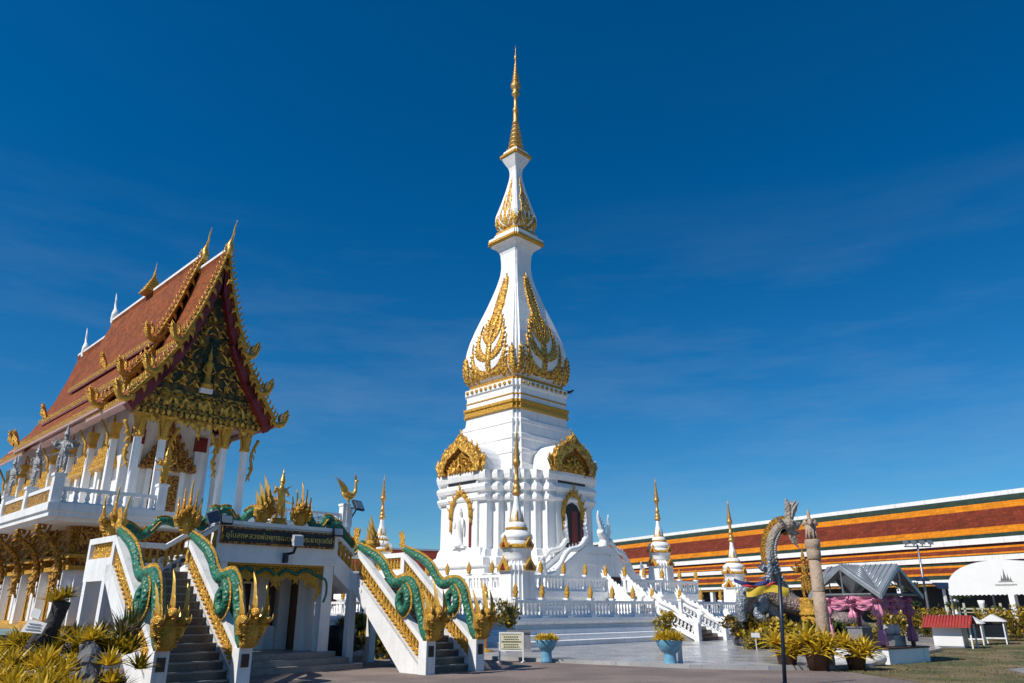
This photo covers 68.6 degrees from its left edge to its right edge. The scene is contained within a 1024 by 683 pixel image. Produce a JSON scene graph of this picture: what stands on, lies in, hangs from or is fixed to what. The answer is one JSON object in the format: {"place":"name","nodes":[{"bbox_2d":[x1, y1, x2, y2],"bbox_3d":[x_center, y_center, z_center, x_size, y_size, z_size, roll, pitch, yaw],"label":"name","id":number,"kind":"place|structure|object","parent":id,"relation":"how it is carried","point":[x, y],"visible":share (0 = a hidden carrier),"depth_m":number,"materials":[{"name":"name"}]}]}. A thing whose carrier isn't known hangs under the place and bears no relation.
{"place":"outdoors","nodes":[
{"label":"outdoors","id":0,"kind":"place"},
{"bbox_2d":[0,220,350,669],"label":"temple hall","id":1,"kind":"structure","parent":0,"point":[158,370],"depth_m":27.04,"materials":[{"name":"white paint"}]},
{"bbox_2d":[0,576,16,622],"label":"window","id":2,"kind":"structure","parent":1,"relation":"in","point":[8,610],"depth_m":24.92,"materials":[{"name":"gold paint"}]},
{"bbox_2d":[5,453,21,495],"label":"deity statue","id":3,"kind":"object","parent":1,"relation":"on","point":[13,473],"visible":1,"depth_m":24.56,"materials":[{"name":"silver stone"}]},
{"bbox_2d":[18,574,35,623],"bbox_3d":[-14.983,7.922,23.489,1.180,1.800,0.260,-19,-27,42],"label":"window","id":4,"kind":"structure","parent":1,"relation":"in","point":[28,600],"depth_m":23.50,"materials":[{"name":"gold paint"}]},
{"bbox_2d":[26,443,46,486],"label":"deity statue","id":5,"kind":"object","parent":1,"relation":"on","point":[36,462],"visible":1,"depth_m":22.76,"materials":[{"name":"silver stone"}]},
{"bbox_2d":[40,572,52,621],"bbox_3d":[-13.462,7.413,22.056,1.180,1.800,0.260,-19,-27,42],"label":"window","id":6,"kind":"structure","parent":1,"relation":"in","point":[47,605],"depth_m":22.16,"materials":[{"name":"gold paint"}]},
{"bbox_2d":[47,423,81,472],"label":"deity statue","id":7,"kind":"object","parent":1,"relation":"on","point":[65,445],"visible":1,"depth_m":21.02,"materials":[{"name":"silver stone"}]},
{"bbox_2d":[67,425,94,493],"bbox_3d":[-16.582,5.125,28.909,0.540,3.900,1.680,19,-27,-42],"label":"window","id":8,"kind":"structure","parent":1,"relation":"in","point":[77,470],"depth_m":28.97,"materials":[{"name":"gold metal"}]},
{"bbox_2d":[88,415,116,503],"bbox_3d":[-14.884,4.558,27.311,1.680,3.900,0.540,-19,-27,42],"label":"window","id":9,"kind":"structure","parent":1,"relation":"in","point":[98,463],"depth_m":27.34,"materials":[{"name":"gold metal"}]},
{"bbox_2d":[154,446,175,483],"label":"deity statue","id":10,"kind":"object","parent":1,"relation":"on","point":[165,464],"visible":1,"depth_m":22.84,"materials":[{"name":"gold metal"}]},
{"bbox_2d":[138,421,196,511],"bbox_3d":[-12.664,4.643,27.551,2.000,4.100,0.480,19,-27,-42],"label":"door","id":11,"kind":"structure","parent":1,"relation":"in","point":[183,465],"depth_m":27.62,"materials":[{"name":"gold metal"}]},
{"bbox_2d":[335,473,358,526],"bbox_3d":[-5.993,5.675,27.043,0.480,1.974,1.050,-19,-27,42],"label":"swan finial","id":12,"kind":"object","parent":1,"relation":"on","point":[347,494],"visible":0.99,"depth_m":27.01,"materials":[{"name":"gold paint"}]},
{"bbox_2d":[328,615,357,656],"bbox_3d":[-5.750,9.957,25.328,1.100,1.397,1.100,0,-20,0],"label":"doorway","id":13,"kind":"object","parent":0,"point":[335,638],"visible":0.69,"depth_m":24.90,"materials":[{"name":"black"}]},
{"bbox_2d":[315,547,439,606],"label":"red roofed hall","id":14,"kind":"structure","parent":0,"point":[431,554],"depth_m":100.23,"materials":[{"name":"tile"}]},
{"bbox_2d":[0,0,1023,548],"label":"sky","id":15,"kind":"structure","parent":0,"point":[781,257],"materials":[{"name":"blue"}]},
{"bbox_2d":[429,45,597,587],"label":"chedi tower","id":16,"kind":"structure","parent":0,"point":[516,368],"depth_m":46.26,"materials":[{"name":"white concrete"}]},
{"bbox_2d":[565,503,580,547],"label":"doorway","id":17,"kind":"structure","parent":16,"relation":"in","point":[570,507],"depth_m":43.86,"materials":[{"name":"black"}]},
{"bbox_2d":[571,511,577,545],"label":"door leaf","id":18,"kind":"structure","parent":16,"relation":"in","point":[573,514],"depth_m":43.79,"materials":[{"name":"red paint"}]},
{"bbox_2d":[23,644,1023,682],"bbox_3d":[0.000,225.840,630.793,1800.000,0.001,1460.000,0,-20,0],"label":"ground","id":19,"kind":"structure","parent":0,"point":[382,670],"depth_m":18.87,"materials":[{"name":"grey concrete"}]},
{"bbox_2d":[70,524,252,682],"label":"naga staircase","id":20,"kind":"structure","parent":19,"relation":"on","point":[206,650],"depth_m":17.11,"materials":[{"name":"stone"}]},
{"bbox_2d":[98,487,174,539],"bbox_3d":[-9.727,4.566,19.755,0.728,1.385,2.085,-19,-27,42],"label":"naga statue","id":21,"kind":"object","parent":20,"relation":"on","point":[107,527],"visible":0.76,"depth_m":19.51,"materials":[{"name":"gold metal"}]},
{"bbox_2d":[115,507,191,650],"bbox_3d":[-8.079,5.057,16.413,4.472,3.176,0.771,-19,-27,42],"label":"naga statue","id":22,"kind":"object","parent":20,"relation":"on","point":[167,630],"visible":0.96,"depth_m":15.40,"materials":[{"name":"green ceramic"}]},
{"bbox_2d":[173,480,220,533],"bbox_3d":[-8.098,4.334,19.640,0.767,1.385,1.396,-19,-27,42],"label":"naga statue","id":23,"kind":"object","parent":20,"relation":"on","point":[185,517],"visible":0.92,"depth_m":19.30,"materials":[{"name":"gold metal"}]},
{"bbox_2d":[188,522,272,647],"bbox_3d":[-6.842,5.472,17.579,0.771,3.176,4.472,19,-27,-42],"label":"naga statue","id":24,"kind":"object","parent":20,"relation":"on","point":[251,626],"visible":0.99,"depth_m":16.59,"materials":[{"name":"green ceramic"}]},
{"bbox_2d":[120,520,362,675],"bbox_3d":[-7.806,7.428,21.832,4.730,3.820,5.550,19,-27,-42],"label":"entrance porch","id":25,"kind":"object","parent":19,"relation":"on","point":[300,581],"visible":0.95,"depth_m":21.30,"materials":[{"name":"white paint"}]},
{"bbox_2d":[206,509,220,526],"bbox_3d":[-7.814,4.586,19.538,0.403,0.479,0.306,-7,-21,19],"label":"solar lamp","id":26,"kind":"object","parent":25,"relation":"on","point":[213,516],"visible":1,"depth_m":19.50,"materials":[{"name":"grey metal"}]},
{"bbox_2d":[219,474,279,522],"bbox_3d":[-7.230,4.318,20.632,0.739,1.491,1.705,-19,-27,42],"label":"naga statue","id":27,"kind":"object","parent":25,"relation":"on","point":[263,510],"visible":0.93,"depth_m":20.73,"materials":[{"name":"gold metal"}]},
{"bbox_2d":[270,518,287,524],"bbox_3d":[-6.633,5.130,21.305,0.520,0.200,0.520,19,-27,-42],"label":"lotus pedestal","id":28,"kind":"object","parent":25,"relation":"on","point":[278,520],"visible":0.76,"depth_m":21.14,"materials":[{"name":"gold metal"}]},
{"bbox_2d":[273,471,291,517],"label":"deity statue","id":29,"kind":"object","parent":28,"relation":"on","point":[281,490],"visible":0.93,"depth_m":21.47,"materials":[{"name":"gold metal"}]},
{"bbox_2d":[282,535,303,562],"bbox_3d":[-6.099,5.776,20.929,0.320,0.770,0.550,19,-27,-42],"label":"wall lamp","id":30,"kind":"object","parent":25,"relation":"attached to","point":[297,540],"visible":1,"depth_m":20.84,"materials":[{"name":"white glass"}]},
{"bbox_2d":[290,482,335,527],"bbox_3d":[-5.716,4.873,22.068,1.662,1.407,0.709,19,-27,-42],"label":"naga statue","id":31,"kind":"object","parent":25,"relation":"on","point":[301,513],"visible":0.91,"depth_m":21.66,"materials":[{"name":"gold metal"}]},
{"bbox_2d":[354,609,366,652],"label":"shrub","id":32,"kind":"object","parent":19,"relation":"on","point":[361,621],"visible":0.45,"depth_m":26.26,"materials":[{"name":"green plant"}]},
{"bbox_2d":[357,627,389,658],"bbox_3d":[-4.503,10.193,25.514,1.614,1.174,1.679,-8,-21,21],"label":"shrub","id":33,"kind":"object","parent":19,"relation":"on","point":[380,648],"visible":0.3,"depth_m":25.05,"materials":[{"name":"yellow plant"}]},
{"bbox_2d":[327,537,483,674],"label":"naga staircase","id":34,"kind":"structure","parent":19,"relation":"on","point":[407,647],"depth_m":21.13,"materials":[{"name":"stone"}]},
{"bbox_2d":[326,518,360,548],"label":"naga statue","id":35,"kind":"object","parent":34,"relation":"on","point":[347,537],"visible":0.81,"depth_m":22.56,"materials":[{"name":"green paint"}]},
{"bbox_2d":[338,515,383,555],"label":"naga statue","id":36,"kind":"object","parent":34,"relation":"on","point":[372,540],"visible":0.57,"depth_m":24.58,"materials":[{"name":"gold metal"}]},
{"bbox_2d":[353,527,453,640],"bbox_3d":[-3.271,6.667,20.944,4.472,3.176,0.771,-19,-27,42],"label":"naga statue","id":37,"kind":"object","parent":34,"relation":"on","point":[433,622],"visible":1,"depth_m":19.99,"materials":[{"name":"green paint"}]},
{"bbox_2d":[398,531,500,638],"bbox_3d":[-2.055,7.074,22.090,0.771,3.176,4.472,19,-27,-42],"label":"naga statue","id":38,"kind":"object","parent":34,"relation":"on","point":[480,623],"visible":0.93,"depth_m":21.14,"materials":[{"name":"green ceramic"}]},
{"bbox_2d":[497,632,525,662],"bbox_3d":[-0.019,9.633,23.644,0.820,0.880,0.400,-5,-20,13],"label":"notice board","id":39,"kind":"object","parent":19,"relation":"on","point":[511,642],"visible":1,"depth_m":23.68,"materials":[{"name":"white paint"}]},
{"bbox_2d":[533,632,560,662],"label":"potted bromeliad","id":40,"kind":"object","parent":19,"relation":"on","point":[546,643],"visible":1,"depth_m":23.22,"materials":[{"name":"blue ceramic"}]},
{"bbox_2d":[777,575,786,682],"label":"thin pole","id":41,"kind":"object","parent":19,"relation":"on","point":[783,656],"visible":1,"depth_m":16.78,"materials":[{"name":"black metal"}]},
{"bbox_2d":[593,488,1023,628],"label":"gallery building","id":42,"kind":"structure","parent":19,"relation":"on","point":[961,531],"depth_m":68.31,"materials":[{"name":"orange tile"}]},
{"bbox_2d":[779,619,857,670],"bbox_3d":[8.329,8.306,20.582,1.991,1.330,1.905,0,-20,0],"label":"potted bromeliad","id":43,"kind":"object","parent":19,"relation":"on","point":[817,658],"visible":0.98,"depth_m":20.34,"materials":[{"name":"plant"}]},
{"bbox_2d":[902,540,933,613],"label":"lamp mast","id":44,"kind":"object","parent":19,"relation":"on","point":[923,579],"visible":0.94,"depth_m":49.95,"materials":[{"name":"grey metal"}]},
{"bbox_2d":[944,595,979,614],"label":"topiary tree","id":45,"kind":"object","parent":19,"relation":"on","point":[957,597],"visible":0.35,"depth_m":47.05,"materials":[{"name":"green plant"}]},
{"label":"soil mound","id":46,"kind":"structure","parent":19,"relation":"on","visible":0},
{"bbox_2d":[0,663,27,682],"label":"bromeliad","id":47,"kind":"object","parent":46,"relation":"on","point":[12,675],"visible":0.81,"depth_m":11.49,"materials":[{"name":"yellow plant"}]},
{"bbox_2d":[26,643,69,667],"bbox_3d":[-7.607,5.139,12.297,0.767,0.388,0.906,13,-20,-24],"label":"bromeliad","id":48,"kind":"object","parent":46,"relation":"on","point":[48,655],"visible":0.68,"depth_m":12.22,"materials":[{"name":"yellow plant"}]},
{"bbox_2d":[24,665,72,682],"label":"bromeliad","id":49,"kind":"object","parent":46,"relation":"on","point":[50,673],"visible":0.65,"depth_m":11.54,"materials":[{"name":"yellow plant"}]},
{"bbox_2d":[22,584,82,667],"bbox_3d":[-7.975,4.926,13.053,0.688,1.364,0.698,-8,-21,22],"label":"potted plant","id":50,"kind":"object","parent":46,"relation":"on","point":[60,606],"visible":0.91,"depth_m":13.01,"materials":[{"name":"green plant"}]},
{"bbox_2d":[0,646,30,667],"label":"bromeliad","id":51,"kind":"object","parent":50,"relation":"attached to","point":[13,657],"visible":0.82,"depth_m":12.29,"materials":[{"name":"yellow plant"}]},
{"bbox_2d":[20,608,47,633],"bbox_3d":[-8.112,4.747,12.761,0.432,0.416,0.045,0,-20,0],"label":"hanging sign","id":52,"kind":"object","parent":50,"relation":"hanging from","point":[32,626],"visible":1,"depth_m":12.73,"materials":[{"name":"white paint"}]},
{"bbox_2d":[32,635,69,652],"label":"bromeliad","id":53,"kind":"object","parent":50,"relation":"attached to","point":[58,643],"visible":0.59,"depth_m":12.79,"materials":[{"name":"yellow plant"}]},
{"bbox_2d":[57,633,78,655],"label":"bromeliad","id":54,"kind":"object","parent":50,"relation":"attached to","point":[75,649],"visible":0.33,"depth_m":12.95,"materials":[{"name":"yellow plant"}]},
{"bbox_2d":[101,631,125,654],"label":"bromeliad","id":55,"kind":"object","parent":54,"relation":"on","point":[103,650],"visible":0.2,"depth_m":13.18,"materials":[{"name":"green plant"}]},
{"bbox_2d":[55,624,111,646],"bbox_3d":[-7.415,5.107,13.048,0.924,0.413,1.010,-10,-36,22],"label":"bromeliad","id":56,"kind":"object","parent":55,"relation":"on","point":[76,642],"visible":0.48,"depth_m":12.86,"materials":[{"name":"yellow plant"}]},
{"bbox_2d":[42,660,78,680],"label":"bromeliad","id":57,"kind":"object","parent":46,"relation":"on","point":[64,670],"visible":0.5,"depth_m":11.89,"materials":[{"name":"yellow plant"}]},
{"bbox_2d":[75,640,96,660],"bbox_3d":[-7.192,5.313,12.702,0.292,0.581,0.304,3,-20,-8],"label":"rock","id":58,"kind":"object","parent":46,"relation":"on","point":[82,645],"visible":0.27,"depth_m":12.65,"materials":[{"name":"grey stone"}]},
{"bbox_2d":[73,621,113,639],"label":"bromeliad","id":59,"kind":"object","parent":58,"relation":"on","point":[92,633],"visible":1,"depth_m":12.72,"materials":[{"name":"yellow plant"}]},
{"bbox_2d":[76,661,98,682],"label":"rock","id":60,"kind":"object","parent":46,"relation":"on","point":[88,669],"visible":0.9,"depth_m":12.01,"materials":[{"name":"grey stone"}]},
{"bbox_2d":[76,641,101,673],"bbox_3d":[-7.011,5.365,12.408,0.397,0.774,0.370,9,-22,-24],"label":"rock","id":61,"kind":"object","parent":46,"relation":"on","point":[92,649],"visible":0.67,"depth_m":12.37,"materials":[{"name":"grey stone"}]},
{"bbox_2d":[85,643,135,665],"bbox_3d":[-6.577,5.176,12.411,0.824,0.355,0.763,0,-20,0],"label":"bromeliad","id":62,"kind":"object","parent":46,"relation":"on","point":[110,658],"visible":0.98,"depth_m":12.30,"materials":[{"name":"yellow plant"}]},
{"bbox_2d":[98,665,128,682],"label":"bromeliad","id":63,"kind":"object","parent":46,"relation":"on","point":[111,676],"visible":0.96,"depth_m":12.14,"materials":[{"name":"yellow plant"}]},
{"bbox_2d":[106,632,147,651],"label":"bromeliad","id":64,"kind":"object","parent":46,"relation":"on","point":[129,636],"visible":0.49,"depth_m":13.13,"materials":[{"name":"yellow plant"}]},
{"bbox_2d":[98,630,139,653],"bbox_3d":[-6.861,5.188,13.093,0.845,0.362,0.914,7,-22,36],"label":"bromeliad","id":65,"kind":"object","parent":64,"relation":"on","point":[117,641],"visible":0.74,"depth_m":13.03,"materials":[{"name":"yellow plant"}]},
{"bbox_2d":[109,599,152,636],"bbox_3d":[-7.089,5.189,13.969,0.974,0.784,0.870,-10,-22,26],"label":"spear plant","id":66,"kind":"object","parent":46,"relation":"on","point":[132,616],"visible":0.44,"depth_m":13.92,"materials":[{"name":"green plant"}]},
{"bbox_2d":[114,638,148,654],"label":"bromeliad","id":67,"kind":"object","parent":46,"relation":"on","point":[127,650],"visible":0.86,"depth_m":13.01,"materials":[{"name":"yellow plant"}]},
{"bbox_2d":[107,616,138,635],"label":"bromeliad","id":68,"kind":"object","parent":67,"relation":"on","point":[122,627],"visible":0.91,"depth_m":13.21,"materials":[{"name":"plant"}]},
{"bbox_2d":[122,650,160,669],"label":"bromeliad","id":69,"kind":"object","parent":46,"relation":"on","point":[142,662],"visible":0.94,"depth_m":12.97,"materials":[{"name":"green plant"}]},
{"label":"bromeliad","id":70,"kind":"object","parent":46,"relation":"on","visible":0},
{"bbox_2d":[0,628,28,646],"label":"bromeliad","id":71,"kind":"object","parent":70,"relation":"on","point":[14,635],"visible":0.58,"depth_m":12.99,"materials":[{"name":"yellow plant"}]},
{"bbox_2d":[357,629,941,669],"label":"marble paving","id":72,"kind":"structure","parent":0,"point":[721,654],"depth_m":24.60,"materials":[{"name":"white stone"}]},
{"bbox_2d":[494,596,531,651],"bbox_3d":[-0.039,10.284,27.413,1.538,1.956,1.459,0,-20,0],"label":"planter","id":73,"kind":"object","parent":72,"relation":"on","point":[509,614],"visible":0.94,"depth_m":27.31,"materials":[{"name":"green plant"}]},
{"bbox_2d":[312,582,742,647],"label":"terrace platform","id":74,"kind":"structure","parent":72,"relation":"on","point":[590,627],"depth_m":33.95,"materials":[{"name":"white stone"}]},
{"bbox_2d":[331,560,699,614],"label":"terrace platform","id":75,"kind":"structure","parent":74,"relation":"on","point":[556,593],"depth_m":38.60,"materials":[{"name":"white paint"}]},
{"bbox_2d":[376,475,392,561],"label":"chedi","id":76,"kind":"structure","parent":75,"relation":"on","point":[385,547],"depth_m":45.70,"materials":[{"name":"gold concrete"}]},
{"bbox_2d":[534,511,645,588],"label":"staircase","id":77,"kind":"structure","parent":75,"relation":"on","point":[595,559],"depth_m":41.76,"materials":[{"name":"white concrete"}]},
{"bbox_2d":[646,481,676,590],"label":"chedi","id":78,"kind":"structure","parent":75,"relation":"on","point":[659,551],"depth_m":45.75,"materials":[{"name":"white paint"}]},
{"bbox_2d":[495,426,539,614],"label":"chedi","id":79,"kind":"structure","parent":74,"relation":"on","point":[517,564],"depth_m":33.34,"materials":[{"name":"white concrete"}]},
{"bbox_2d":[600,569,664,615],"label":"terrace staircase","id":80,"kind":"structure","parent":74,"relation":"on","point":[621,593],"depth_m":39.49,"materials":[{"name":"grey stone"}]},
{"bbox_2d":[721,499,747,611],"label":"chedi","id":81,"kind":"structure","parent":74,"relation":"on","point":[733,567],"depth_m":46.54,"materials":[{"name":"white concrete"}]},
{"bbox_2d":[651,610,677,632],"bbox_3d":[6.574,12.141,31.877,1.234,1.445,1.085,10,-22,-26],"label":"potted shrub","id":82,"kind":"object","parent":72,"relation":"on","point":[666,617],"visible":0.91,"depth_m":31.85,"materials":[{"name":"yellow plant"}]},
{"bbox_2d":[650,629,686,663],"bbox_3d":[4.550,8.825,21.623,1.172,1.048,1.212,0,-20,0],"label":"potted bromeliad","id":83,"kind":"object","parent":72,"relation":"on","point":[669,643],"visible":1,"depth_m":21.45,"materials":[{"name":"blue ceramic"}]},
{"bbox_2d":[646,584,730,640],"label":"terrace staircase","id":84,"kind":"structure","parent":72,"relation":"on","point":[693,628],"depth_m":37.25,"materials":[{"name":"grey stone"}]},
{"bbox_2d":[718,611,757,639],"bbox_3d":[9.715,11.789,31.220,1.967,1.324,1.479,-16,-25,38],"label":"shrub","id":85,"kind":"object","parent":72,"relation":"on","point":[736,627],"visible":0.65,"depth_m":31.20,"materials":[{"name":"green plant"}]},
{"bbox_2d":[737,617,793,642],"bbox_3d":[10.225,11.632,30.416,2.057,1.145,2.016,0,-20,0],"label":"shrub","id":86,"kind":"object","parent":72,"relation":"on","point":[765,625],"visible":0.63,"depth_m":30.07,"materials":[{"name":"yellow plant"}]},
{"bbox_2d":[753,626,809,664],"bbox_3d":[7.813,8.621,21.283,1.682,1.206,1.796,14,-24,-35],"label":"potted bromeliad","id":87,"kind":"object","parent":72,"relation":"on","point":[791,653],"visible":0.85,"depth_m":21.06,"materials":[{"name":"plant"}]},
{"bbox_2d":[741,636,848,648],"bbox_3d":[11.449,11.666,29.010,5.118,0.595,0.704,0,-20,0],"label":"hedge","id":88,"kind":"object","parent":72,"relation":"on","point":[750,640],"visible":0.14,"depth_m":28.92,"materials":[{"name":"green plant"}]},
{"bbox_2d":[731,498,867,647],"bbox_3d":[12.136,10.004,32.740,5.895,6.072,5.147,0,-20,0],"label":"naga sculpture","id":89,"kind":"object","parent":72,"relation":"on","point":[776,528],"visible":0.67,"depth_m":31.07,"materials":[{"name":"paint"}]},
{"bbox_2d":[746,585,788,596],"bbox_3d":[10.371,10.129,30.442,1.676,0.503,0.168,-2,-20,7],"label":"yellow cloth","id":90,"kind":"object","parent":89,"relation":"on","point":[755,591],"visible":0.94,"depth_m":30.44,"materials":[{"name":"yellow fabric"}]},
{"bbox_2d":[765,604,779,619],"bbox_3d":[10.750,11.139,31.169,0.800,1.080,0.800,0,-20,0],"label":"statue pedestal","id":91,"kind":"object","parent":89,"relation":"on","point":[773,610],"visible":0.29,"depth_m":30.85,"materials":[{"name":"grey stone"}]},
{"bbox_2d":[756,548,782,582],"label":"deity statue","id":92,"kind":"object","parent":91,"relation":"on","point":[769,569],"visible":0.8,"depth_m":31.64,"materials":[{"name":"silver metal"}]},
{"bbox_2d":[798,597,815,631],"bbox_3d":[12.050,11.145,30.319,0.807,1.500,0.807,-8,-21,21],"label":"gold pedestal","id":93,"kind":"object","parent":89,"relation":"on","point":[806,606],"visible":0.56,"depth_m":30.17,"materials":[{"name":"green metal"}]},
{"bbox_2d":[790,546,811,596],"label":"deity statue","id":94,"kind":"object","parent":93,"relation":"on","point":[803,568],"visible":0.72,"depth_m":30.79,"materials":[{"name":"gold metal"}]},
{"bbox_2d":[802,509,834,663],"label":"stone pillar","id":95,"kind":"structure","parent":72,"relation":"on","point":[812,544],"depth_m":22.05,"materials":[{"name":"stone"}]},
{"bbox_2d":[811,618,848,637],"bbox_3d":[12.720,11.415,29.694,1.667,0.937,2.038,0,-20,0],"label":"shrub","id":96,"kind":"object","parent":72,"relation":"on","point":[839,625],"visible":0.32,"depth_m":29.23,"materials":[{"name":"green plant"}]},
{"bbox_2d":[869,603,960,636],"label":"hedge","id":97,"kind":"object","parent":72,"relation":"on","point":[901,622],"visible":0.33,"depth_m":40.94,"materials":[{"name":"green plant"}]},
{"bbox_2d":[841,633,1023,682],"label":"lawn","id":98,"kind":"structure","parent":0,"point":[943,670],"depth_m":21.69,"materials":[{"name":"plant"}]},
{"bbox_2d":[830,629,889,669],"bbox_3d":[9.450,8.493,20.724,1.797,1.072,1.746,0,-20,0],"label":"potted bromeliad","id":99,"kind":"object","parent":98,"relation":"on","point":[862,645],"visible":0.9,"depth_m":20.47,"materials":[{"name":"plant"}]},
{"bbox_2d":[808,563,930,664],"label":"draped pavilion","id":100,"kind":"structure","parent":98,"relation":"on","point":[854,581],"depth_m":23.84,"materials":[{"name":"pink fabric"}]},
{"bbox_2d":[846,626,873,645],"bbox_3d":[11.161,9.432,24.019,0.610,0.570,0.560,13,-24,-33],"label":"offering cabinet","id":101,"kind":"object","parent":100,"relation":"on","point":[854,631],"visible":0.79,"depth_m":23.90,"materials":[{"name":"grey metal"}]},
{"bbox_2d":[883,625,906,645],"bbox_3d":[12.187,9.395,23.990,0.700,0.620,0.450,13,-24,-33],"label":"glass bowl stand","id":102,"kind":"object","parent":100,"relation":"in","point":[894,637],"visible":0.95,"depth_m":23.81,"materials":[{"name":"blue"}]},
{"bbox_2d":[922,615,978,648],"bbox_3d":[18.919,12.485,32.349,1.850,1.333,1.908,-15,-24,35],"label":"red roofed booth","id":103,"kind":"object","parent":98,"relation":"on","point":[949,631],"visible":0.99,"depth_m":31.93,"materials":[{"name":"wood"}]},
{"bbox_2d":[967,616,986,645],"bbox_3d":[21.244,13.295,34.504,0.940,1.250,0.950,-15,-24,35],"label":"donation booth","id":104,"kind":"object","parent":98,"relation":"on","point":[980,631],"visible":0.42,"depth_m":34.18,"materials":[{"name":"white paint"}]},
{"bbox_2d":[948,560,1023,614],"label":"canopy tent","id":105,"kind":"object","parent":98,"relation":"on","point":[995,577],"visible":1,"depth_m":41.87,"materials":[{"name":"white fabric"}]},
{"bbox_2d":[981,614,1009,644],"bbox_3d":[22.854,13.615,35.509,1.090,1.320,0.950,-15,-24,35],"label":"donation booth","id":106,"kind":"object","parent":98,"relation":"on","point":[994,626],"visible":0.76,"depth_m":35.27,"materials":[{"name":"white paint"}]},
{"bbox_2d":[972,602,1023,640],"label":"hedge","id":107,"kind":"object","parent":98,"relation":"on","point":[1016,628],"visible":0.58,"depth_m":38.58,"materials":[{"name":"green plant"}]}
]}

